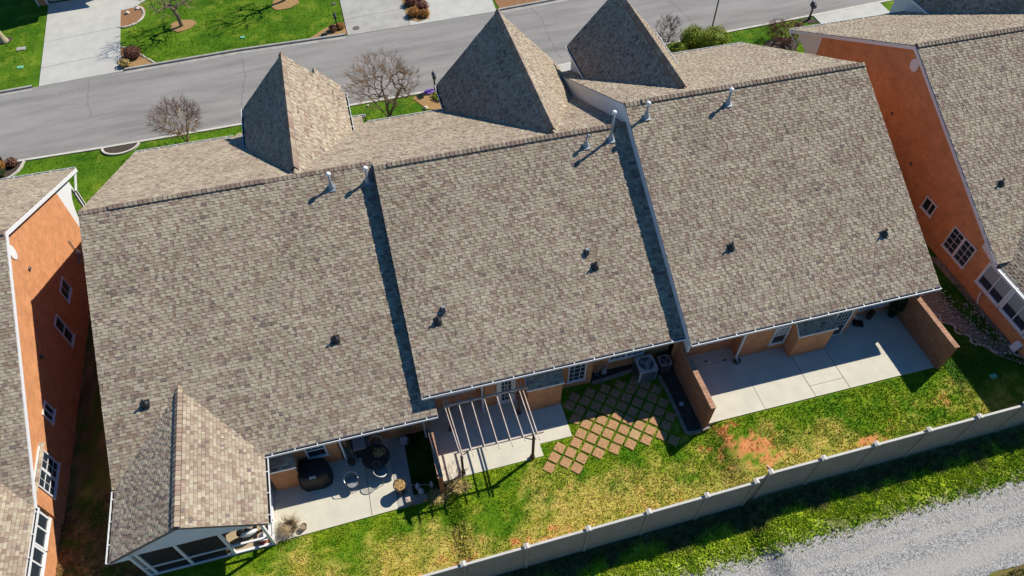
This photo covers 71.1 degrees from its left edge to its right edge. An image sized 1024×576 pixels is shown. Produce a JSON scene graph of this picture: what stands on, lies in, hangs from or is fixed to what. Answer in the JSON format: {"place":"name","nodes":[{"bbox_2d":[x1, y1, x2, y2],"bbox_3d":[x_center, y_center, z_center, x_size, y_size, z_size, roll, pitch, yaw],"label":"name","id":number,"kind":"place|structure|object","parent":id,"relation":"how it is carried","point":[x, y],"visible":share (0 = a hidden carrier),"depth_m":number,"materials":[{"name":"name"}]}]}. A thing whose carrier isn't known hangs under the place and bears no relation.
{"place":"outdoors","nodes":[
{"label":"outdoors","id":0,"kind":"place"},
{"bbox_2d":[39,0,122,85],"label":"driveway","id":1,"kind":"structure","parent":0,"point":[69,19],"depth_m":53.33,"materials":[{"name":"concrete"}]},
{"bbox_2d":[272,439,398,541],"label":"patio","id":2,"kind":"structure","parent":0,"point":[336,503],"depth_m":30.98,"materials":[{"name":"concrete"}]},
{"bbox_2d":[274,512,305,543],"bbox_3d":[-9.278,9.934,29.925,1.444,0.716,1.438,0,51,0],"label":"dead plant","id":3,"kind":"object","parent":2,"relation":"on","point":[289,527],"visible":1,"depth_m":29.95,"materials":[{"name":"plant"}]},
{"bbox_2d":[297,458,333,491],"bbox_3d":[-8.579,8.051,31.139,1.420,1.170,1.061,-12,52,-9],"label":"covered grill","id":4,"kind":"object","parent":2,"relation":"on","point":[315,474],"visible":0.98,"depth_m":30.75,"materials":[{"name":"black fabric"}]},
{"bbox_2d":[343,471,361,493],"bbox_3d":[-6.935,8.406,31.101,0.628,0.798,0.620,-24,55,-18],"label":"patio chair","id":5,"kind":"object","parent":2,"relation":"on","point":[352,482],"visible":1,"depth_m":31.01,"materials":[{"name":"grey"}]},
{"bbox_2d":[348,435,368,457],"bbox_3d":[-6.813,7.128,32.053,0.820,0.900,0.645,-12,52,-9],"label":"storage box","id":6,"kind":"object","parent":2,"relation":"on","point":[360,445],"visible":0.79,"depth_m":31.74,"materials":[{"name":"grey plastic"}]},
{"bbox_2d":[362,444,389,471],"bbox_3d":[-5.988,7.632,31.773,1.220,0.732,1.220,-12,52,-9],"label":"patio table","id":7,"kind":"object","parent":2,"relation":"on","point":[369,458],"visible":0.93,"depth_m":31.46,"materials":[{"name":"black metal"}]},
{"bbox_2d":[373,467,391,484],"bbox_3d":[-5.710,8.117,31.335,0.628,0.798,0.620,32,58,23],"label":"patio chair","id":8,"kind":"object","parent":2,"relation":"on","point":[382,472],"visible":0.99,"depth_m":31.29,"materials":[{"name":"grey"}]},
{"bbox_2d":[340,0,409,34],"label":"driveway","id":9,"kind":"structure","parent":0,"point":[379,20],"depth_m":54.42,"materials":[{"name":"concrete"}]},
{"bbox_2d":[0,0,882,161],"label":"road","id":10,"kind":"structure","parent":0,"point":[55,118],"depth_m":50.33,"materials":[{"name":"grey asphalt"}]},
{"bbox_2d":[0,88,31,95],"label":"curb","id":11,"kind":"structure","parent":10,"relation":"on","point":[16,92],"depth_m":49.66,"materials":[{"name":"concrete"}]},
{"bbox_2d":[124,36,345,73],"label":"curb","id":12,"kind":"structure","parent":10,"relation":"on","point":[233,53],"depth_m":51.83,"materials":[{"name":"concrete"}]},
{"bbox_2d":[501,0,568,12],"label":"curb","id":13,"kind":"structure","parent":10,"relation":"on","point":[530,6],"depth_m":54.67,"materials":[{"name":"concrete"}]},
{"bbox_2d":[409,0,495,24],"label":"driveway","id":14,"kind":"structure","parent":0,"point":[439,10],"depth_m":54.64,"materials":[{"name":"concrete"}]},
{"bbox_2d":[431,398,571,483],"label":"patio","id":15,"kind":"structure","parent":0,"point":[551,422],"depth_m":32.56,"materials":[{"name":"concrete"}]},
{"bbox_2d":[441,381,543,474],"bbox_3d":[-0.838,6.212,31.399,3.860,2.312,3.042,-12,52,-9],"label":"pergola","id":16,"kind":"object","parent":15,"relation":"on","point":[518,411],"visible":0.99,"depth_m":30.63,"materials":[{"name":"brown wood"}]},
{"bbox_2d":[0,0,1023,575],"bbox_3d":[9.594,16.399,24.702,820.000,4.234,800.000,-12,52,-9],"label":"lawn ground","id":17,"kind":"structure","parent":0,"point":[90,474],"depth_m":32.15,"materials":[{"name":"green plant"}]},
{"bbox_2d":[0,162,21,178],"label":"mulch bed","id":18,"kind":"object","parent":17,"relation":"on","point":[13,169],"visible":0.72,"depth_m":44.65,"materials":[{"name":"brown soil"}]},
{"bbox_2d":[5,156,17,166],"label":"edge shrub","id":19,"kind":"object","parent":18,"relation":"on","point":[11,161],"visible":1,"depth_m":44.61,"materials":[{"name":"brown plant"}]},
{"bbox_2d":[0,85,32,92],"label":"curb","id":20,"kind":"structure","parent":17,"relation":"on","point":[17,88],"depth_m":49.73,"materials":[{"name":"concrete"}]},
{"bbox_2d":[0,167,89,575],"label":"neighbour house","id":21,"kind":"structure","parent":17,"relation":"on","point":[44,312],"depth_m":31.53,"materials":[{"name":"orange brick"}]},
{"bbox_2d":[30,545,46,575],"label":"window","id":22,"kind":"structure","parent":21,"relation":"in","point":[39,555],"depth_m":28.43,"materials":[{"name":"white paint"}]},
{"bbox_2d":[35,511,51,551],"bbox_3d":[-19.074,9.695,28.889,0.084,1.550,1.480,-12,52,-9],"label":"window","id":23,"kind":"structure","parent":21,"relation":"in","point":[44,522],"depth_m":29.19,"materials":[{"name":"white paint"}]},
{"bbox_2d":[34,446,60,499],"bbox_3d":[-19.618,7.798,30.253,0.084,1.780,1.730,-12,52,-9],"label":"window","id":24,"kind":"structure","parent":21,"relation":"in","point":[50,468],"depth_m":30.39,"materials":[{"name":"white paint"}]},
{"bbox_2d":[42,400,56,425],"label":"window","id":25,"kind":"structure","parent":21,"relation":"in","point":[48,411],"depth_m":31.48,"materials":[{"name":"white paint"}]},
{"bbox_2d":[54,314,74,347],"bbox_3d":[-21.522,2.054,34.494,0.084,1.800,0.800,-12,52,-9],"label":"window","id":26,"kind":"structure","parent":21,"relation":"in","point":[62,328],"depth_m":34.49,"materials":[{"name":"glass"}]},
{"bbox_2d":[59,276,72,303],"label":"window","id":27,"kind":"structure","parent":21,"relation":"in","point":[65,290],"depth_m":35.53,"materials":[{"name":"white paint"}]},
{"bbox_2d":[104,143,136,152],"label":"mulch bed","id":28,"kind":"object","parent":17,"relation":"on","point":[118,149],"visible":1,"depth_m":45.66,"materials":[{"name":"brown soil"}]},
{"bbox_2d":[101,141,139,155],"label":"bed border","id":29,"kind":"object","parent":17,"relation":"on","point":[122,153],"visible":1,"depth_m":45.38,"materials":[{"name":"concrete"}]},
{"bbox_2d":[117,5,145,27],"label":"stone border","id":30,"kind":"object","parent":17,"relation":"on","point":[141,18],"visible":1,"depth_m":54.83,"materials":[{"name":"grey stone"}]},
{"bbox_2d":[120,5,145,28],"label":"mulch bed","id":31,"kind":"object","parent":17,"relation":"on","point":[134,16],"visible":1,"depth_m":55.27,"materials":[{"name":"brown soil"}]},
{"bbox_2d":[121,0,145,10],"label":"front walk","id":32,"kind":"structure","parent":17,"relation":"on","point":[127,4],"depth_m":56.40,"materials":[{"name":"concrete"}]},
{"bbox_2d":[121,50,150,68],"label":"mulch bed","id":33,"kind":"object","parent":17,"relation":"on","point":[138,60],"visible":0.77,"depth_m":51.53,"materials":[{"name":"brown wood"}]},
{"bbox_2d":[121,44,141,58],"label":"brown shrub","id":34,"kind":"object","parent":33,"relation":"on","point":[132,52],"visible":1,"depth_m":51.37,"materials":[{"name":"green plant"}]},
{"bbox_2d":[138,0,197,26],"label":"lawn tree","id":35,"kind":"object","parent":17,"relation":"on","point":[174,10],"visible":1,"depth_m":52.66,"materials":[{"name":"brown plant"}]},
{"bbox_2d":[144,93,203,142],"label":"crape myrtle","id":36,"kind":"object","parent":17,"relation":"on","point":[178,132],"visible":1,"depth_m":43.98,"materials":[{"name":"brown plant"}]},
{"bbox_2d":[171,19,196,31],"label":"mulch bed","id":37,"kind":"object","parent":17,"relation":"on","point":[187,24],"visible":0.95,"depth_m":54.28,"materials":[{"name":"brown wood"}]},
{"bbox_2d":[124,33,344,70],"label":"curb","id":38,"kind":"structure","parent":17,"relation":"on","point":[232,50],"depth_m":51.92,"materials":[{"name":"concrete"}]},
{"bbox_2d":[236,526,262,541],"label":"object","id":39,"kind":"object","parent":17,"relation":"on","point":[244,532],"visible":0.65,"depth_m":29.54,"materials":[{"name":"white plastic"}]},
{"bbox_2d":[78,51,437,575],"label":"row house","id":40,"kind":"structure","parent":17,"relation":"on","point":[251,340],"depth_m":30.58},
{"bbox_2d":[304,445,329,459],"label":"window","id":41,"kind":"structure","parent":40,"relation":"in","point":[321,451],"depth_m":31.05,"materials":[{"name":"white paint"}]},
{"bbox_2d":[271,0,298,9],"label":"mulch bed","id":42,"kind":"object","parent":17,"relation":"on","point":[280,4],"visible":1,"depth_m":55.77,"materials":[{"name":"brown wood"}]},
{"bbox_2d":[310,23,346,37],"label":"mulch bed","id":43,"kind":"object","parent":17,"relation":"on","point":[325,32],"visible":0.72,"depth_m":53.15,"materials":[{"name":"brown wood"}]},
{"bbox_2d":[341,47,421,116],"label":"crape myrtle","id":44,"kind":"object","parent":17,"relation":"on","point":[390,76],"visible":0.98,"depth_m":44.56,"materials":[{"name":"brown plant"}]},
{"bbox_2d":[387,436,424,508],"bbox_3d":[-4.692,8.189,32.047,1.230,0.390,3.380,-12,52,-9],"label":"patio strip","id":45,"kind":"object","parent":17,"relation":"on","point":[399,462],"visible":0.59,"depth_m":31.92,"materials":[{"name":"concrete"}]},
{"bbox_2d":[393,478,405,494],"bbox_3d":[-4.818,8.632,30.971,0.580,0.724,0.580,-12,52,-9],"label":"wood chip planter","id":46,"kind":"object","parent":45,"relation":"on","point":[399,485],"visible":1,"depth_m":30.73,"materials":[{"name":"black wood"}]},
{"bbox_2d":[402,0,429,21],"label":"mulch bed","id":47,"kind":"object","parent":17,"relation":"on","point":[418,18],"visible":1,"depth_m":54.13,"materials":[{"name":"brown wood"}]},
{"bbox_2d":[415,0,428,9],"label":"island shrub","id":48,"kind":"object","parent":47,"relation":"on","point":[421,4],"visible":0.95,"depth_m":54.32,"materials":[{"name":"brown plant"}]},
{"bbox_2d":[412,93,441,109],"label":"mulch bed","id":49,"kind":"object","parent":17,"relation":"on","point":[429,101],"visible":0.51,"depth_m":47.82,"materials":[{"name":"brown wood"}]},
{"bbox_2d":[426,420,444,492],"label":"brick wall","id":50,"kind":"structure","parent":17,"relation":"on","point":[435,455],"depth_m":30.64,"materials":[{"name":"brown brick"}]},
{"bbox_2d":[427,485,450,505],"bbox_3d":[-3.062,8.989,31.041,1.501,0.270,1.266,-12,52,-9],"label":"dry clump","id":51,"kind":"object","parent":17,"relation":"on","point":[437,498],"visible":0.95,"depth_m":31.04,"materials":[{"name":"beige plant"}]},
{"bbox_2d":[0,0,884,212],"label":"front lawn grass","id":52,"kind":"structure","parent":17,"relation":"on","point":[201,54],"depth_m":53.31,"materials":[{"name":"green plant"}]},
{"bbox_2d":[441,462,467,489],"bbox_3d":[-2.389,8.052,30.428,1.294,1.745,1.365,-12,52,-9],"label":"bare shrub","id":53,"kind":"object","parent":17,"relation":"on","point":[455,476],"visible":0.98,"depth_m":30.30,"materials":[{"name":"brown plant"}]},
{"bbox_2d":[17,0,894,162],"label":"curb","id":54,"kind":"structure","parent":17,"relation":"on","point":[228,126],"depth_m":46.71,"materials":[{"name":"concrete"}]},
{"bbox_2d":[445,478,472,495],"bbox_3d":[-2.239,8.572,30.883,1.334,0.272,0.985,-12,52,-9],"label":"dry clump","id":55,"kind":"object","parent":17,"relation":"on","point":[460,488],"visible":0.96,"depth_m":30.92,"materials":[{"name":"beige plant"}]},
{"bbox_2d":[495,0,539,7],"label":"mulch bed","id":56,"kind":"object","parent":17,"relation":"on","point":[500,3],"visible":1,"depth_m":55.06,"materials":[{"name":"brown soil"}]},
{"bbox_2d":[363,8,685,412],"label":"row house","id":57,"kind":"structure","parent":17,"relation":"on","point":[525,248],"depth_m":32.47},
{"bbox_2d":[496,379,515,404],"bbox_3d":[-0.265,4.695,32.707,0.880,2.160,0.081,-12,52,-9],"label":"back door","id":58,"kind":"structure","parent":57,"relation":"in","point":[503,398],"depth_m":32.63,"materials":[{"name":"white paint"}]},
{"bbox_2d":[566,363,586,383],"bbox_3d":[3.007,3.934,33.151,0.950,1.470,0.084,-12,52,-9],"label":"window","id":59,"kind":"structure","parent":57,"relation":"in","point":[577,373],"depth_m":33.25,"materials":[{"name":"white paint"}]},
{"bbox_2d":[607,350,643,361],"bbox_3d":[5.427,3.056,33.833,1.840,0.850,0.084,-12,52,-9],"label":"window","id":60,"kind":"structure","parent":57,"relation":"in","point":[638,353],"depth_m":34.07,"materials":[{"name":"white paint"}]},
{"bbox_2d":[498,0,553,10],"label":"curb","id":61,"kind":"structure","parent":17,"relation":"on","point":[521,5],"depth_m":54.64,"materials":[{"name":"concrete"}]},
{"bbox_2d":[542,461,555,473],"bbox_3d":[1.638,7.918,31.580,0.445,0.106,0.444,23,55,17],"label":"paver","id":62,"kind":"object","parent":17,"relation":"on","point":[548,467],"visible":1,"depth_m":31.53,"materials":[{"name":"stone"}]},
{"bbox_2d":[548,451,560,463],"bbox_3d":[1.882,7.550,31.860,0.444,0.102,0.444,24,55,18],"label":"paver","id":63,"kind":"object","parent":17,"relation":"on","point":[554,457],"visible":1,"depth_m":31.82,"materials":[{"name":"stone"}]},
{"bbox_2d":[553,442,565,453],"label":"paver","id":64,"kind":"object","parent":17,"relation":"on","point":[559,448],"visible":1,"depth_m":32.12,"materials":[{"name":"stone"}]},
{"bbox_2d":[559,456,571,468],"bbox_3d":[2.376,7.738,31.724,0.444,0.102,0.444,24,55,18],"label":"paver","id":65,"kind":"object","parent":17,"relation":"on","point":[565,462],"visible":1,"depth_m":31.68,"materials":[{"name":"stone"}]},
{"bbox_2d":[564,447,576,458],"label":"paver","id":66,"kind":"object","parent":17,"relation":"on","point":[570,452],"visible":1,"depth_m":31.97,"materials":[{"name":"stone"}]},
{"bbox_2d":[570,437,581,448],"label":"paver","id":67,"kind":"object","parent":17,"relation":"on","point":[575,442],"visible":1,"depth_m":32.26,"materials":[{"name":"stone"}]},
{"bbox_2d":[570,462,583,474],"bbox_3d":[2.850,7.945,31.571,0.444,0.104,0.444,24,55,18],"label":"paver","id":68,"kind":"object","parent":17,"relation":"on","point":[576,468],"visible":1,"depth_m":31.51,"materials":[{"name":"stone"}]},
{"bbox_2d":[575,452,588,464],"bbox_3d":[3.103,7.578,31.852,0.445,0.104,0.444,24,55,18],"label":"paver","id":69,"kind":"object","parent":17,"relation":"on","point":[581,458],"visible":1,"depth_m":31.80,"materials":[{"name":"stone"}]},
{"bbox_2d":[581,442,593,454],"bbox_3d":[3.374,7.202,32.143,0.444,0.105,0.445,22,55,17],"label":"paver","id":70,"kind":"object","parent":17,"relation":"on","point":[587,448],"visible":1,"depth_m":32.09,"materials":[{"name":"stone"}]},
{"bbox_2d":[592,447,604,458],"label":"paver","id":71,"kind":"object","parent":17,"relation":"on","point":[598,453],"visible":1,"depth_m":31.95,"materials":[{"name":"stone"}]},
{"bbox_2d":[597,437,609,449],"bbox_3d":[4.100,7.021,32.288,0.445,0.104,0.444,22,55,16],"label":"paver","id":72,"kind":"object","parent":17,"relation":"on","point":[602,443],"visible":1,"depth_m":32.24,"materials":[{"name":"stone"}]},
{"bbox_2d":[590,364,631,382],"bbox_3d":[4.771,4.136,34.568,2.200,0.050,0.500,-12,52,-9],"label":"mulch bed","id":73,"kind":"object","parent":17,"relation":"on","point":[612,371],"visible":0.81,"depth_m":34.58,"materials":[{"name":"brown soil"}]},
{"bbox_2d":[592,368,632,384],"bbox_3d":[4.819,4.286,34.447,2.102,0.212,0.166,-16,53,-13],"label":"stone edging","id":74,"kind":"object","parent":17,"relation":"on","point":[610,377],"visible":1,"depth_m":34.36,"materials":[{"name":"grey stone"}]},
{"bbox_2d":[608,443,619,454],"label":"paver","id":75,"kind":"object","parent":17,"relation":"on","point":[614,449],"visible":1,"depth_m":32.08,"materials":[{"name":"stone"}]},
{"bbox_2d":[613,433,625,445],"bbox_3d":[4.840,6.860,32.427,0.445,0.105,0.444,23,55,17],"label":"paver","id":76,"kind":"object","parent":17,"relation":"on","point":[618,439],"visible":1,"depth_m":32.38,"materials":[{"name":"stone"}]},
{"bbox_2d":[624,438,636,450],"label":"paver","id":77,"kind":"object","parent":17,"relation":"on","point":[630,444],"visible":1,"depth_m":32.22,"materials":[{"name":"stone"}]},
{"bbox_2d":[629,375,638,385],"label":"paver","id":78,"kind":"object","parent":17,"relation":"on","point":[633,380],"visible":0.86,"depth_m":34.27,"materials":[{"name":"stone"}]},
{"bbox_2d":[632,354,657,382],"bbox_3d":[6.340,3.834,34.187,0.912,0.909,0.912,-12,52,-9],"label":"air conditioner","id":79,"kind":"object","parent":78,"relation":"on","point":[644,368],"visible":1,"depth_m":33.90,"materials":[{"name":"grey metal"}]},
{"bbox_2d":[655,430,667,440],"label":"paver","id":80,"kind":"object","parent":17,"relation":"on","point":[661,435],"visible":1,"depth_m":32.51,"materials":[{"name":"stone"}]},
{"bbox_2d":[655,12,682,46],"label":"bare shrub","id":81,"kind":"object","parent":17,"relation":"on","point":[671,30],"visible":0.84,"depth_m":49.28,"materials":[{"name":"brown plant"}]},
{"bbox_2d":[655,360,700,430],"bbox_3d":[7.719,5.025,33.832,0.900,0.085,4.050,-12,52,-9],"label":"mulch bed","id":82,"kind":"object","parent":17,"relation":"on","point":[678,395],"visible":0.68,"depth_m":33.63,"materials":[{"name":"brown soil"}]},
{"bbox_2d":[656,354,672,373],"bbox_3d":[7.298,3.654,34.487,0.612,0.669,0.612,-12,52,-9],"label":"air conditioner","id":83,"kind":"object","parent":82,"relation":"on","point":[664,363],"visible":0.98,"depth_m":34.27,"materials":[{"name":"grey metal"}]},
{"bbox_2d":[668,40,687,52],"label":"green shrub","id":84,"kind":"object","parent":17,"relation":"on","point":[674,47],"visible":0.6,"depth_m":49.57,"materials":[{"name":"green plant"}]},
{"bbox_2d":[657,375,709,434],"bbox_3d":[7.985,5.347,33.539,1.238,0.340,3.323,-12,52,-9],"label":"stone edging","id":85,"kind":"object","parent":17,"relation":"on","point":[679,417],"visible":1,"depth_m":33.05,"materials":[{"name":"grey stone"}]},
{"bbox_2d":[679,23,707,49],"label":"hedge shrub","id":86,"kind":"object","parent":17,"relation":"on","point":[691,38],"visible":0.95,"depth_m":49.75,"materials":[{"name":"green plant"}]},
{"bbox_2d":[672,341,716,426],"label":"brick wall","id":87,"kind":"structure","parent":17,"relation":"on","point":[701,401],"depth_m":32.75,"materials":[{"name":"brown brick"}]},
{"bbox_2d":[699,25,732,47],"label":"hedge shrub","id":88,"kind":"object","parent":17,"relation":"on","point":[715,36],"visible":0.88,"depth_m":49.84,"materials":[{"name":"green plant"}]},
{"bbox_2d":[420,402,1023,575],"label":"privacy fence","id":89,"kind":"object","parent":17,"relation":"on","point":[526,555],"visible":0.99,"depth_m":29.29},
{"bbox_2d":[561,0,941,362],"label":"row house","id":90,"kind":"structure","parent":17,"relation":"on","point":[783,213],"depth_m":33.94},
{"bbox_2d":[768,325,792,345],"bbox_3d":[12.748,2.254,34.052,0.880,1.400,0.084,-12,52,-9],"label":"window","id":91,"kind":"structure","parent":90,"relation":"in","point":[780,334],"depth_m":34.06,"materials":[{"name":"white paint"}]},
{"bbox_2d":[831,310,854,335],"bbox_3d":[15.862,1.653,34.643,0.950,2.260,0.071,-12,52,-9],"label":"patio door","id":92,"kind":"structure","parent":90,"relation":"in","point":[842,318],"depth_m":34.52,"materials":[{"name":"white paint"}]},
{"bbox_2d":[858,302,889,311],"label":"window","id":93,"kind":"structure","parent":90,"relation":"in","point":[884,304],"depth_m":35.98,"materials":[{"name":"white paint"}]},
{"bbox_2d":[500,429,1023,575],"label":"verge grass","id":94,"kind":"structure","parent":17,"relation":"on","point":[742,521],"depth_m":30.09,"materials":[{"name":"green plant"}]},
{"bbox_2d":[764,37,794,49],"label":"mulch bed","id":95,"kind":"object","parent":17,"relation":"on","point":[779,45],"visible":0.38,"depth_m":50.70,"materials":[{"name":"brown soil"}]},
{"bbox_2d":[765,17,804,48],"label":"japanese maple","id":96,"kind":"object","parent":95,"relation":"on","point":[781,39],"visible":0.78,"depth_m":49.78,"materials":[{"name":"green plant"}]},
{"bbox_2d":[668,467,1017,573],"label":"grass","id":97,"kind":"structure","parent":17,"relation":"on","point":[857,522],"depth_m":29.91,"materials":[{"name":"green plant"}]},
{"bbox_2d":[788,0,1023,358],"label":"neighbour house","id":98,"kind":"structure","parent":17,"relation":"on","point":[946,77],"depth_m":36.67,"materials":[{"name":"orange brick"}]},
{"bbox_2d":[919,196,937,218],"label":"window","id":99,"kind":"structure","parent":98,"relation":"in","point":[928,206],"depth_m":38.06,"materials":[{"name":"white paint"}]},
{"bbox_2d":[940,226,976,269],"bbox_3d":[22.804,-2.063,36.604,0.084,1.480,1.800,-12,52,-9],"label":"window","id":100,"kind":"structure","parent":98,"relation":"in","point":[958,247],"depth_m":36.62,"materials":[{"name":"glass"}]},
{"bbox_2d":[974,261,1015,308],"bbox_3d":[23.485,-0.152,34.909,0.084,1.530,1.840,-12,52,-9],"label":"window","id":101,"kind":"structure","parent":98,"relation":"in","point":[991,281],"depth_m":34.92,"materials":[{"name":"white paint"}]},
{"bbox_2d":[998,289,1023,335],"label":"window","id":102,"kind":"structure","parent":98,"relation":"in","point":[1012,308],"depth_m":34.06,"materials":[{"name":"white paint"}]},
{"bbox_2d":[891,295,959,368],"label":"brick wall","id":103,"kind":"structure","parent":17,"relation":"on","point":[939,346],"depth_m":34.39,"materials":[{"name":"brown brick"}]},
{"bbox_2d":[921,257,1023,363],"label":"stone bed","id":104,"kind":"object","parent":17,"relation":"on","point":[950,276],"visible":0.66,"depth_m":36.02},
{"bbox_2d":[933,312,1022,357],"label":"stone border","id":105,"kind":"object","parent":17,"relation":"on","point":[970,337],"visible":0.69,"depth_m":35.11,"materials":[{"name":"grey stone"}]},
{"bbox_2d":[691,308,933,424],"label":"patio","id":106,"kind":"structure","parent":0,"point":[880,345],"depth_m":34.35,"materials":[{"name":"concrete"}]},
{"bbox_2d":[887,298,907,317],"bbox_3d":[19.167,0.860,35.645,0.821,1.698,0.757,-12,52,-9],"label":"potted bush","id":107,"kind":"object","parent":106,"relation":"on","point":[897,307],"visible":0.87,"depth_m":35.55,"materials":[{"name":"green plant"}]},
{"bbox_2d":[679,481,1023,575],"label":"gravel road","id":108,"kind":"structure","parent":0,"point":[982,536],"depth_m":29.22,"materials":[{"name":"grey gravel"}]},
{"bbox_2d":[813,3,889,23],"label":"driveway","id":109,"kind":"structure","parent":0,"point":[865,11],"depth_m":52.84,"materials":[{"name":"concrete"}]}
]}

